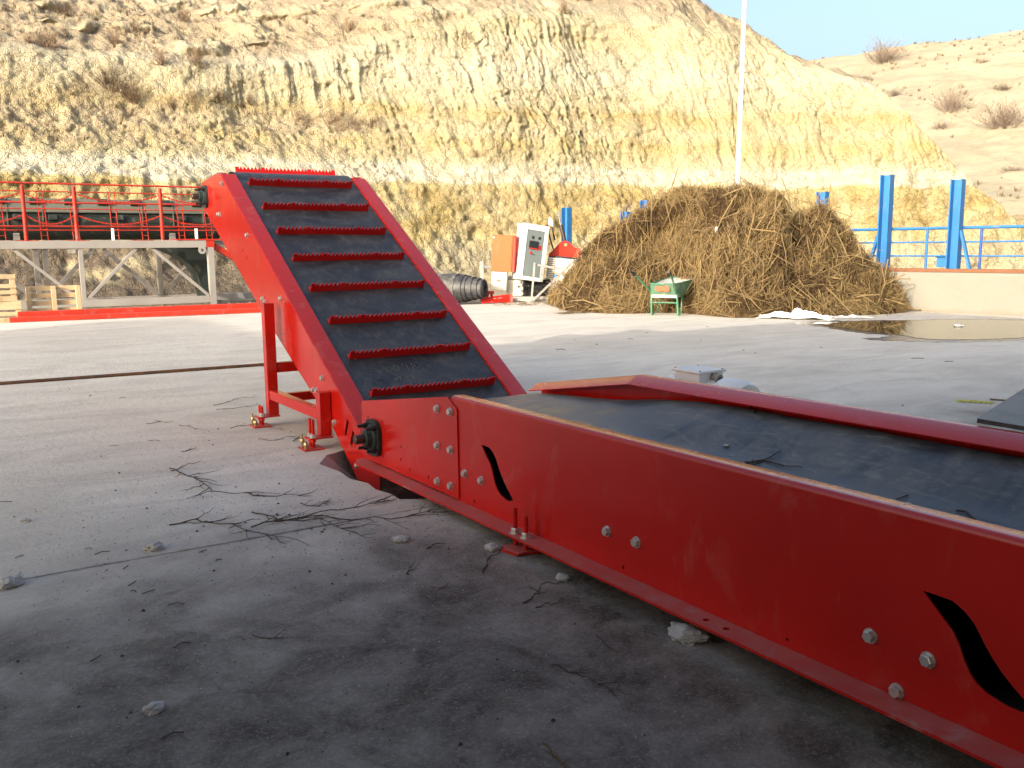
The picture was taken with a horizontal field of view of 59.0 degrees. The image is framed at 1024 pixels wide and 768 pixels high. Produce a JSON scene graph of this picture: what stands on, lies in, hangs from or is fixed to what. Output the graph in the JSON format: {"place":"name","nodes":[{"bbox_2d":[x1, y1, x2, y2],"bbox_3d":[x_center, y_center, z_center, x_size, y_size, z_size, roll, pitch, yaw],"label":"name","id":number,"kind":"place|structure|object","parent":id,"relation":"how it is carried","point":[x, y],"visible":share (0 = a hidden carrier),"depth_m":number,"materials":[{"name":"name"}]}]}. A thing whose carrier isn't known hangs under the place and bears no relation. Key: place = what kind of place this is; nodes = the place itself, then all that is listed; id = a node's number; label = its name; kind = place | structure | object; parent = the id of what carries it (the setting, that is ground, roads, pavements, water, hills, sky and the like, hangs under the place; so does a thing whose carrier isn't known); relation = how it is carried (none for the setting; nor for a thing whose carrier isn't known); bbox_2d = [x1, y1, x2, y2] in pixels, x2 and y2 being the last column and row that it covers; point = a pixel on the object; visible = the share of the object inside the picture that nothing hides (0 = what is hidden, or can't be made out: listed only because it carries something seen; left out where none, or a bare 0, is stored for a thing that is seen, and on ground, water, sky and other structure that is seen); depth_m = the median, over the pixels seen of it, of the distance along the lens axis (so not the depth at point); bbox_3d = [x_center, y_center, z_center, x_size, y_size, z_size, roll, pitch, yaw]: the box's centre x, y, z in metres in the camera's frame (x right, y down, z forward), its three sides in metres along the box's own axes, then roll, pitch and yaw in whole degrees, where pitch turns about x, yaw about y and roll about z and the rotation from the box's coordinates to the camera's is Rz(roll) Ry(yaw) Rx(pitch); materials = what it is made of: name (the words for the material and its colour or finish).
{"place":"outdoors","nodes":[
{"label":"outdoors","id":0,"kind":"place"},
{"bbox_2d":[0,284,518,322],"bbox_3d":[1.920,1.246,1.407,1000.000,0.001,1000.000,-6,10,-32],"label":"ground","id":1,"kind":"structure","parent":0,"point":[496,293],"depth_m":24.71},
{"bbox_2d":[0,301,21,322],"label":"pallet","id":2,"kind":"object","parent":1,"relation":"on","point":[8,305],"visible":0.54,"depth_m":18.74,"materials":[{"name":"brown wood"}]},
{"bbox_2d":[0,274,17,300],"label":"pallet","id":3,"kind":"object","parent":2,"relation":"on","point":[12,291],"visible":1,"depth_m":18.71,"materials":[{"name":"brown wood"}]},
{"bbox_2d":[25,285,81,310],"bbox_3d":[-9.828,-1.746,19.437,1.060,0.730,0.126,-6,6,-34],"label":"pallet","id":4,"kind":"object","parent":1,"relation":"on","point":[53,295],"visible":0.6,"depth_m":19.40,"materials":[{"name":"brown wood"}]},
{"bbox_2d":[0,228,254,310],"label":"steel truss","id":5,"kind":"object","parent":1,"relation":"on","point":[208,246],"visible":0.81,"depth_m":22.83,"materials":[{"name":"metal"}]},
{"bbox_2d":[0,185,211,239],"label":"chain barrier","id":6,"kind":"object","parent":5,"relation":"on","point":[75,213],"visible":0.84,"depth_m":21.48,"materials":[{"name":"metal"}]},
{"bbox_2d":[0,181,215,240],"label":"walkway railing","id":7,"kind":"object","parent":5,"relation":"on","point":[145,210],"visible":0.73,"depth_m":22.52,"materials":[{"name":"metal"}]},
{"bbox_2d":[0,197,219,240],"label":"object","id":8,"kind":"object","parent":5,"relation":"on","point":[54,216],"visible":0.57,"depth_m":23.34,"materials":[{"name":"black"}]},
{"bbox_2d":[155,248,208,295],"bbox_3d":[-8.674,-2.926,24.038,1.351,1.380,0.820,-6,10,-32],"label":"discharge chute","id":9,"kind":"object","parent":5,"relation":"hanging from","point":[193,261],"visible":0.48,"depth_m":23.84,"materials":[{"name":"green paint"}]},
{"bbox_2d":[0,299,255,322],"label":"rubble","id":10,"kind":"object","parent":1,"relation":"on","point":[133,306],"visible":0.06,"depth_m":23.92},
{"bbox_2d":[17,303,259,316],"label":"steel beam","id":11,"kind":"structure","parent":1,"relation":"on","point":[134,309],"depth_m":19.33,"materials":[{"name":"metal"}]},
{"bbox_2d":[437,273,487,302],"bbox_3d":[-2.008,-2.463,23.231,2.930,0.744,0.744,3,9,24],"label":"rubber roll","id":12,"kind":"object","parent":1,"relation":"on","point":[463,288],"visible":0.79,"depth_m":22.61,"materials":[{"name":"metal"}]},
{"bbox_2d":[480,261,490,301],"bbox_3d":[-0.654,-2.657,23.457,0.350,1.050,0.100,-1,9,0],"label":"short post","id":13,"kind":"object","parent":1,"relation":"on","point":[482,266],"visible":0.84,"depth_m":23.37,"materials":[{"name":"grey metal"}]},
{"bbox_2d":[735,0,746,184],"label":"lamp pole","id":14,"kind":"object","parent":1,"relation":"on","point":[741,92],"visible":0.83,"depth_m":25.11,"materials":[{"name":"metal"}]},
{"bbox_2d":[0,501,1022,767],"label":"shed floor","id":15,"kind":"structure","parent":0,"point":[430,707],"depth_m":3.01,"materials":[{"name":"concrete"}]},
{"bbox_2d":[0,573,24,589],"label":"concrete lump","id":16,"kind":"object","parent":15,"relation":"on","point":[14,581],"visible":1,"depth_m":3.82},
{"bbox_2d":[142,701,165,715],"bbox_3d":[-1.099,0.992,2.788,0.061,0.027,0.075,4,10,28],"label":"concrete lump","id":17,"kind":"object","parent":15,"relation":"on","point":[152,708],"visible":1,"depth_m":2.77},
{"bbox_2d":[313,503,460,526],"bbox_3d":[-0.629,0.690,4.726,0.753,0.034,0.382,-4,9,-21],"label":"twig","id":18,"kind":"object","parent":15,"relation":"on","point":[397,517],"visible":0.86,"depth_m":4.76,"materials":[{"name":"wood"}]},
{"bbox_2d":[391,535,409,542],"bbox_3d":[-0.538,0.746,4.367,0.093,0.029,0.077,0,9,4],"label":"concrete lump","id":19,"kind":"object","parent":15,"relation":"on","point":[400,539],"visible":1,"depth_m":4.35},
{"bbox_2d":[484,542,500,551],"bbox_3d":[-0.096,0.759,4.236,0.070,0.033,0.078,-8,11,-41],"label":"concrete lump","id":20,"kind":"object","parent":15,"relation":"on","point":[492,547],"visible":1,"depth_m":4.22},
{"bbox_2d":[482,539,510,572],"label":"twig","id":21,"kind":"object","parent":15,"relation":"on","point":[490,557],"visible":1,"depth_m":4.09,"materials":[{"name":"wood"}]},
{"bbox_2d":[523,580,572,603],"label":"twig","id":22,"kind":"object","parent":15,"relation":"on","point":[538,593],"visible":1,"depth_m":3.70,"materials":[{"name":"brown plant"}]},
{"bbox_2d":[542,742,568,766],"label":"twig","id":23,"kind":"object","parent":15,"relation":"on","point":[545,744],"visible":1,"depth_m":2.51,"materials":[{"name":"brown wood"}]},
{"bbox_2d":[555,573,569,581],"bbox_3d":[0.216,0.820,3.851,0.057,0.024,0.065,-2,9,-12],"label":"concrete lump","id":24,"kind":"object","parent":15,"relation":"on","point":[562,577],"visible":1,"depth_m":3.83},
{"bbox_2d":[551,664,632,699],"bbox_3d":[0.285,0.952,2.949,0.169,0.030,0.326,-6,10,-32],"label":"twig","id":25,"kind":"object","parent":15,"relation":"on","point":[593,680],"visible":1,"depth_m":2.94,"materials":[{"name":"brown plant"}]},
{"bbox_2d":[667,622,708,645],"bbox_3d":[0.627,0.888,3.259,0.128,0.058,0.165,-5,10,-30],"label":"concrete lump","id":26,"kind":"object","parent":15,"relation":"on","point":[690,634],"visible":1,"depth_m":3.22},
{"bbox_2d":[353,374,1023,767],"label":"belt feeder","id":27,"kind":"object","parent":15,"relation":"on","point":[837,560],"visible":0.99,"depth_m":3.39,"materials":[{"name":"red metal"}]},
{"bbox_2d":[501,548,538,555],"bbox_3d":[0.028,0.771,4.211,0.144,0.013,0.175,-6,10,-32],"label":"anchor plate","id":28,"kind":"object","parent":27,"relation":"on","point":[505,550],"visible":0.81,"depth_m":4.17,"materials":[{"name":"red metal"}]},
{"bbox_2d":[744,450,802,467],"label":"twig","id":29,"kind":"object","parent":27,"relation":"on","point":[753,462],"visible":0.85,"depth_m":4.18,"materials":[{"name":"black plant"}]},
{"bbox_2d":[956,509,976,519],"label":"twig","id":30,"kind":"object","parent":27,"relation":"on","point":[969,514],"visible":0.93,"depth_m":3.33,"materials":[{"name":"black plant"}]},
{"bbox_2d":[0,0,1023,299],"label":"cliff","id":31,"kind":"structure","parent":0,"point":[590,112],"depth_m":39.94,"materials":[{"name":"stone"}]},
{"bbox_2d":[17,30,49,45],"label":"dry shrub","id":32,"kind":"object","parent":31,"relation":"on","point":[27,41],"visible":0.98,"depth_m":34.83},
{"bbox_2d":[25,104,48,117],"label":"dry shrub","id":33,"kind":"object","parent":31,"relation":"on","point":[37,112],"visible":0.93,"depth_m":33.06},
{"bbox_2d":[20,23,69,49],"bbox_3d":[-18.042,-13.502,35.147,1.604,1.194,2.220,-1,9,-6],"label":"dry shrub","id":34,"kind":"object","parent":31,"relation":"on","point":[48,39],"visible":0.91,"depth_m":35.15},
{"bbox_2d":[50,0,82,16],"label":"dry shrub","id":35,"kind":"object","parent":31,"relation":"on","point":[65,12],"visible":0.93,"depth_m":41.11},
{"bbox_2d":[72,75,94,91],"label":"dry shrub","id":36,"kind":"object","parent":31,"relation":"on","point":[82,84],"visible":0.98,"depth_m":34.28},
{"bbox_2d":[82,61,142,89],"bbox_3d":[-15.413,-11.935,34.850,2.305,1.240,1.666,1,9,9],"label":"dry shrub","id":37,"kind":"object","parent":31,"relation":"on","point":[105,77],"visible":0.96,"depth_m":34.69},
{"bbox_2d":[98,27,127,43],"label":"dry shrub","id":38,"kind":"object","parent":31,"relation":"on","point":[116,41],"visible":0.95,"depth_m":37.74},
{"bbox_2d":[108,78,131,96],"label":"dry shrub","id":39,"kind":"object","parent":31,"relation":"on","point":[123,89],"visible":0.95,"depth_m":34.84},
{"bbox_2d":[109,79,152,103],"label":"dry shrub","id":40,"kind":"object","parent":31,"relation":"on","point":[134,96],"visible":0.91,"depth_m":34.99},
{"bbox_2d":[123,16,149,34],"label":"dry shrub","id":41,"kind":"object","parent":31,"relation":"on","point":[135,28],"visible":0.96,"depth_m":39.15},
{"bbox_2d":[137,41,175,64],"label":"dry shrub","id":42,"kind":"object","parent":31,"relation":"on","point":[161,57],"visible":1,"depth_m":35.58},
{"bbox_2d":[161,96,179,109],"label":"dry shrub","id":43,"kind":"object","parent":31,"relation":"on","point":[174,105],"visible":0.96,"depth_m":35.45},
{"bbox_2d":[166,5,195,22],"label":"dry shrub","id":44,"kind":"object","parent":31,"relation":"on","point":[183,17],"visible":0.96,"depth_m":42.34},
{"bbox_2d":[172,86,201,103],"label":"dry shrub","id":45,"kind":"object","parent":31,"relation":"on","point":[189,96],"visible":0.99,"depth_m":35.62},
{"bbox_2d":[176,46,217,67],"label":"dry shrub","id":46,"kind":"object","parent":31,"relation":"on","point":[197,60],"visible":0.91,"depth_m":36.18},
{"bbox_2d":[205,85,232,101],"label":"dry shrub","id":47,"kind":"object","parent":31,"relation":"on","point":[218,94],"visible":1,"depth_m":36.24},
{"bbox_2d":[238,92,256,104],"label":"dry shrub","id":48,"kind":"object","parent":31,"relation":"on","point":[248,101],"visible":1,"depth_m":37.02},
{"bbox_2d":[287,108,315,126],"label":"dry shrub","id":49,"kind":"object","parent":31,"relation":"on","point":[298,114],"visible":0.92,"depth_m":37.58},
{"bbox_2d":[319,105,352,130],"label":"dry shrub","id":50,"kind":"object","parent":31,"relation":"on","point":[334,119],"visible":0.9,"depth_m":37.70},
{"bbox_2d":[332,13,362,32],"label":"dry shrub","id":51,"kind":"object","parent":31,"relation":"on","point":[350,26],"visible":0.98,"depth_m":41.50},
{"bbox_2d":[342,113,365,130],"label":"dry shrub","id":52,"kind":"object","parent":31,"relation":"on","point":[357,124],"visible":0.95,"depth_m":37.91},
{"bbox_2d":[365,113,386,128],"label":"dry shrub","id":53,"kind":"object","parent":31,"relation":"on","point":[370,124],"visible":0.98,"depth_m":38.18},
{"bbox_2d":[0,0,815,151],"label":"dry grass","id":54,"kind":"structure","parent":31,"relation":"on","point":[114,46],"depth_m":39.21,"materials":[{"name":"plant"}]},
{"bbox_2d":[450,25,479,47],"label":"dry shrub","id":55,"kind":"object","parent":31,"relation":"on","point":[463,33],"visible":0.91,"depth_m":40.65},
{"bbox_2d":[554,0,573,13],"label":"dry shrub","id":56,"kind":"object","parent":31,"relation":"on","point":[563,6],"visible":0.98,"depth_m":43.05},
{"bbox_2d":[0,301,1023,580],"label":"yard floor","id":57,"kind":"structure","parent":0,"point":[68,425],"depth_m":8.68,"materials":[{"name":"concrete"}]},
{"bbox_2d":[20,518,31,522],"bbox_3d":[-2.549,0.711,4.748,0.049,0.022,0.050,-1,9,-5],"label":"concrete lump","id":58,"kind":"object","parent":57,"relation":"on","point":[24,520],"visible":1,"depth_m":4.74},
{"bbox_2d":[0,363,263,384],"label":"rebar","id":59,"kind":"object","parent":57,"relation":"on","point":[124,374],"visible":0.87,"depth_m":10.23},
{"bbox_2d":[9,308,260,322],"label":"steel beam","id":60,"kind":"structure","parent":57,"relation":"on","point":[126,315],"depth_m":19.03,"materials":[{"name":"metal"}]},
{"bbox_2d":[142,541,164,551],"bbox_3d":[-1.694,0.766,4.286,0.081,0.037,0.096,4,10,30],"label":"concrete lump","id":61,"kind":"object","parent":57,"relation":"on","point":[155,546],"visible":1,"depth_m":4.26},
{"bbox_2d":[169,468,278,498],"bbox_3d":[-1.793,0.581,5.481,0.484,0.044,1.023,-6,10,-32],"label":"twig","id":62,"kind":"object","parent":57,"relation":"on","point":[205,484],"visible":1,"depth_m":5.38,"materials":[{"name":"brown plant"}]},
{"bbox_2d":[169,507,307,544],"bbox_3d":[-1.348,0.722,4.529,0.878,0.043,0.279,5,10,35],"label":"twig","id":63,"kind":"object","parent":57,"relation":"on","point":[206,521],"visible":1,"depth_m":4.65,"materials":[{"name":"wood"}]},
{"bbox_2d":[249,488,316,496],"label":"twig","id":64,"kind":"object","parent":57,"relation":"on","point":[278,495],"visible":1,"depth_m":5.18,"materials":[{"name":"wood"}]},
{"bbox_2d":[251,509,380,537],"bbox_3d":[-1.002,0.697,4.677,0.880,0.040,0.291,3,9,24],"label":"twig","id":65,"kind":"object","parent":57,"relation":"on","point":[345,528],"visible":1,"depth_m":4.67,"materials":[{"name":"brown plant"}]},
{"bbox_2d":[300,498,331,505],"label":"twig","id":66,"kind":"object","parent":57,"relation":"on","point":[326,501],"visible":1,"depth_m":4.99,"materials":[{"name":"wood"}]},
{"bbox_2d":[251,491,401,527],"bbox_3d":[-0.984,0.665,4.896,0.898,0.038,0.162,-6,10,-32],"label":"twig","id":67,"kind":"object","parent":57,"relation":"on","point":[375,502],"visible":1,"depth_m":4.81,"materials":[{"name":"brown plant"}]},
{"bbox_2d":[191,166,526,490],"bbox_3d":[-1.365,-0.682,7.738,1.935,2.520,4.144,-6,10,-32],"label":"inclined conveyor","id":68,"kind":"object","parent":57,"relation":"on","point":[356,301],"visible":0.88,"depth_m":7.31,"materials":[{"name":"red metal"}]},
{"bbox_2d":[320,450,449,498],"bbox_3d":[-0.263,0.702,6.143,1.865,0.419,1.510,-6,10,-32],"label":"pit","id":69,"kind":"object","parent":57,"relation":"in","point":[339,461],"visible":0.17,"depth_m":6.31,"materials":[{"name":"concrete"}]},
{"bbox_2d":[481,291,512,302],"bbox_3d":[-0.410,-2.219,23.096,0.810,0.302,0.310,-2,9,-8],"label":"red channel","id":70,"kind":"object","parent":57,"relation":"on","point":[504,298],"visible":0.86,"depth_m":22.97,"materials":[{"name":"metal"}]},
{"bbox_2d":[1,322,1007,767],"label":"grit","id":71,"kind":"object","parent":57,"relation":"on","point":[289,568],"visible":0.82,"depth_m":4.20,"materials":[{"name":"grey stone"}]},
{"bbox_2d":[495,301,548,305],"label":"straw tuft","id":72,"kind":"object","parent":57,"relation":"on","point":[538,302],"visible":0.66,"depth_m":22.24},
{"bbox_2d":[507,276,550,299],"bbox_3d":[0.446,-2.518,23.676,1.356,0.590,0.720,0,9,6],"label":"machine base","id":73,"kind":"object","parent":57,"relation":"on","point":[519,289],"visible":0.79,"depth_m":23.57,"materials":[{"name":"grey metal"}]},
{"bbox_2d":[491,272,507,290],"bbox_3d":[-0.322,-2.662,23.405,0.400,0.470,0.236,4,9,9],"label":"meter box","id":74,"kind":"object","parent":73,"relation":"on","point":[499,281],"visible":1,"depth_m":23.32,"materials":[{"name":"beige paint"}]},
{"bbox_2d":[491,234,517,271],"bbox_3d":[-0.194,-3.371,23.365,0.620,0.929,0.284,4,7,12],"label":"orange cabinet","id":75,"kind":"object","parent":74,"relation":"on","point":[504,252],"visible":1,"depth_m":23.24,"materials":[{"name":"metal"}]},
{"bbox_2d":[512,223,549,281],"bbox_3d":[0.470,-3.398,23.480,0.720,1.430,0.528,5,4,-21],"label":"control cabinet","id":76,"kind":"object","parent":73,"relation":"on","point":[532,244],"visible":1,"depth_m":23.26,"materials":[{"name":"metal"}]},
{"bbox_2d":[546,256,576,289],"bbox_3d":[1.297,-2.844,23.916,0.780,1.055,0.429,5,9,3],"label":"louvred unit","id":77,"kind":"object","parent":73,"relation":"on","point":[562,262],"visible":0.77,"depth_m":23.70,"materials":[{"name":"beige paint"}]},
{"bbox_2d":[546,211,580,257],"bbox_3d":[1.326,-3.949,23.902,1.013,1.202,0.300,-1,9,0],"label":"hydraulic bracket","id":78,"kind":"object","parent":77,"relation":"on","point":[564,248],"visible":0.9,"depth_m":23.84,"materials":[{"name":"metal"}]},
{"bbox_2d":[512,259,574,301],"bbox_3d":[0.743,-2.652,23.232,1.759,1.072,0.380,-2,9,-8],"label":"angle frame","id":79,"kind":"object","parent":57,"relation":"on","point":[544,289],"visible":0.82,"depth_m":23.09,"materials":[{"name":"grey metal"}]},
{"bbox_2d":[556,311,587,313],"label":"straw tuft","id":80,"kind":"object","parent":57,"relation":"on","point":[570,312],"visible":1,"depth_m":19.06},
{"bbox_2d":[629,270,694,315],"bbox_3d":[3.216,-1.868,18.419,0.861,0.928,2.016,5,10,33],"label":"wheelbarrow","id":81,"kind":"object","parent":57,"relation":"on","point":[671,287],"visible":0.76,"depth_m":18.17,"materials":[{"name":"green paint"}]},
{"bbox_2d":[667,365,759,391],"bbox_3d":[1.165,0.086,5.549,0.412,0.348,0.680,-6,10,-32],"label":"gear motor","id":82,"kind":"object","parent":57,"relation":"on","point":[704,374],"visible":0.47,"depth_m":5.52,"materials":[{"name":"paint"}]},
{"bbox_2d":[543,168,920,317],"bbox_3d":[3.883,-3.242,20.259,9.694,3.098,5.067,5,10,31],"label":"straw heap","id":83,"kind":"object","parent":57,"relation":"on","point":[768,252],"visible":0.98,"depth_m":18.55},
{"bbox_2d":[757,308,838,319],"bbox_3d":[5.393,-1.349,17.217,1.609,0.205,0.517,5,10,30],"label":"plastic sheet","id":84,"kind":"object","parent":57,"relation":"on","point":[797,313],"visible":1,"depth_m":17.11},
{"bbox_2d":[839,314,876,317],"bbox_3d":[6.457,-1.298,17.287,0.953,0.062,0.151,2,9,18],"label":"plastic sheet","id":85,"kind":"object","parent":57,"relation":"on","point":[853,316],"visible":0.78,"depth_m":17.24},
{"bbox_2d":[796,319,1023,341],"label":"wet stain","id":86,"kind":"object","parent":57,"relation":"on","point":[892,337],"visible":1,"depth_m":13.60,"materials":[{"name":"liquid"}]},
{"bbox_2d":[813,320,1023,339],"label":"puddle","id":87,"kind":"object","parent":57,"relation":"on","point":[969,329],"visible":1,"depth_m":14.98,"materials":[{"name":"brown liquid"}]},
{"bbox_2d":[889,272,1023,315],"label":"retaining wall","id":88,"kind":"structure","parent":57,"relation":"on","point":[978,293],"depth_m":18.05,"materials":[{"name":"concrete"}]},
{"bbox_2d":[561,207,571,258],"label":"steel column","id":89,"kind":"structure","parent":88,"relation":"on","point":[566,216],"depth_m":26.32,"materials":[{"name":"metal"}]},
{"bbox_2d":[620,212,630,219],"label":"steel column","id":90,"kind":"structure","parent":88,"relation":"on","point":[624,213],"depth_m":24.69,"materials":[{"name":"metal"}]},
{"bbox_2d":[816,192,829,206],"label":"steel column","id":91,"kind":"structure","parent":88,"relation":"on","point":[824,195],"depth_m":20.37,"materials":[{"name":"metal"}]},
{"bbox_2d":[870,174,894,267],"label":"steel column","id":92,"kind":"structure","parent":88,"relation":"on","point":[881,247],"depth_m":19.37,"materials":[{"name":"metal"}]},
{"bbox_2d":[851,225,1023,268],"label":"blue railing","id":93,"kind":"object","parent":88,"relation":"on","point":[980,242],"visible":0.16,"depth_m":18.73,"materials":[{"name":"metal"}]},
{"bbox_2d":[936,257,945,266],"bbox_3d":[9.027,-2.548,18.880,0.180,0.211,0.320,-8,12,-41],"label":"junction box","id":94,"kind":"object","parent":93,"relation":"attached to","point":[940,262],"visible":0.45,"depth_m":18.87,"materials":[{"name":"blue metal"}]},
{"bbox_2d":[885,268,1023,272],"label":"timber capping","id":95,"kind":"object","parent":88,"relation":"on","point":[958,270],"depth_m":18.11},
{"bbox_2d":[945,179,970,268],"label":"steel column","id":96,"kind":"structure","parent":88,"relation":"on","point":[956,242],"depth_m":18.29,"materials":[{"name":"metal"}]},
{"bbox_2d":[956,399,994,403],"bbox_3d":[4.086,0.158,7.982,0.310,0.026,0.037,4,10,26],"label":"rope","id":97,"kind":"object","parent":57,"relation":"on","point":[974,401],"visible":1,"depth_m":7.98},
{"bbox_2d":[977,389,1023,430],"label":"rubber mat","id":98,"kind":"object","parent":57,"relation":"on","point":[1008,412],"visible":1,"depth_m":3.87,"materials":[{"name":"rubber"}]},
{"bbox_2d":[700,0,1023,59],"label":"sky","id":99,"kind":"structure","parent":0,"point":[806,29],"materials":[{"name":"blue"}]},
{"bbox_2d":[807,30,1023,215],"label":"hill","id":100,"kind":"structure","parent":0,"point":[975,153],"depth_m":79.88,"materials":[{"name":"sand"}]},
{"bbox_2d":[861,32,922,64],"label":"dry shrub","id":101,"kind":"object","parent":100,"relation":"on","point":[886,56],"visible":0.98,"depth_m":101.17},
{"bbox_2d":[888,86,902,96],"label":"dry shrub","id":102,"kind":"object","parent":100,"relation":"on","point":[892,94],"visible":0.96,"depth_m":83.66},
{"bbox_2d":[816,30,1023,202],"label":"dry grass","id":103,"kind":"structure","parent":100,"relation":"on","point":[952,136],"depth_m":92.68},
{"bbox_2d":[921,119,961,129],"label":"dry shrub","id":104,"kind":"object","parent":100,"relation":"on","point":[942,124],"visible":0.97,"depth_m":73.20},
{"bbox_2d":[920,71,989,113],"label":"dry shrub","id":105,"kind":"object","parent":100,"relation":"on","point":[950,104],"visible":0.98,"depth_m":75.80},
{"bbox_2d":[950,92,1023,129],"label":"dry shrub","id":106,"kind":"object","parent":100,"relation":"on","point":[1011,120],"visible":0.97,"depth_m":69.71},
{"bbox_2d":[988,81,1017,90],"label":"dry shrub","id":107,"kind":"object","parent":100,"relation":"on","point":[1003,87],"visible":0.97,"depth_m":77.82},
{"bbox_2d":[998,163,1023,171],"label":"dry shrub","id":108,"kind":"object","parent":100,"relation":"on","point":[1013,169],"visible":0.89,"depth_m":60.35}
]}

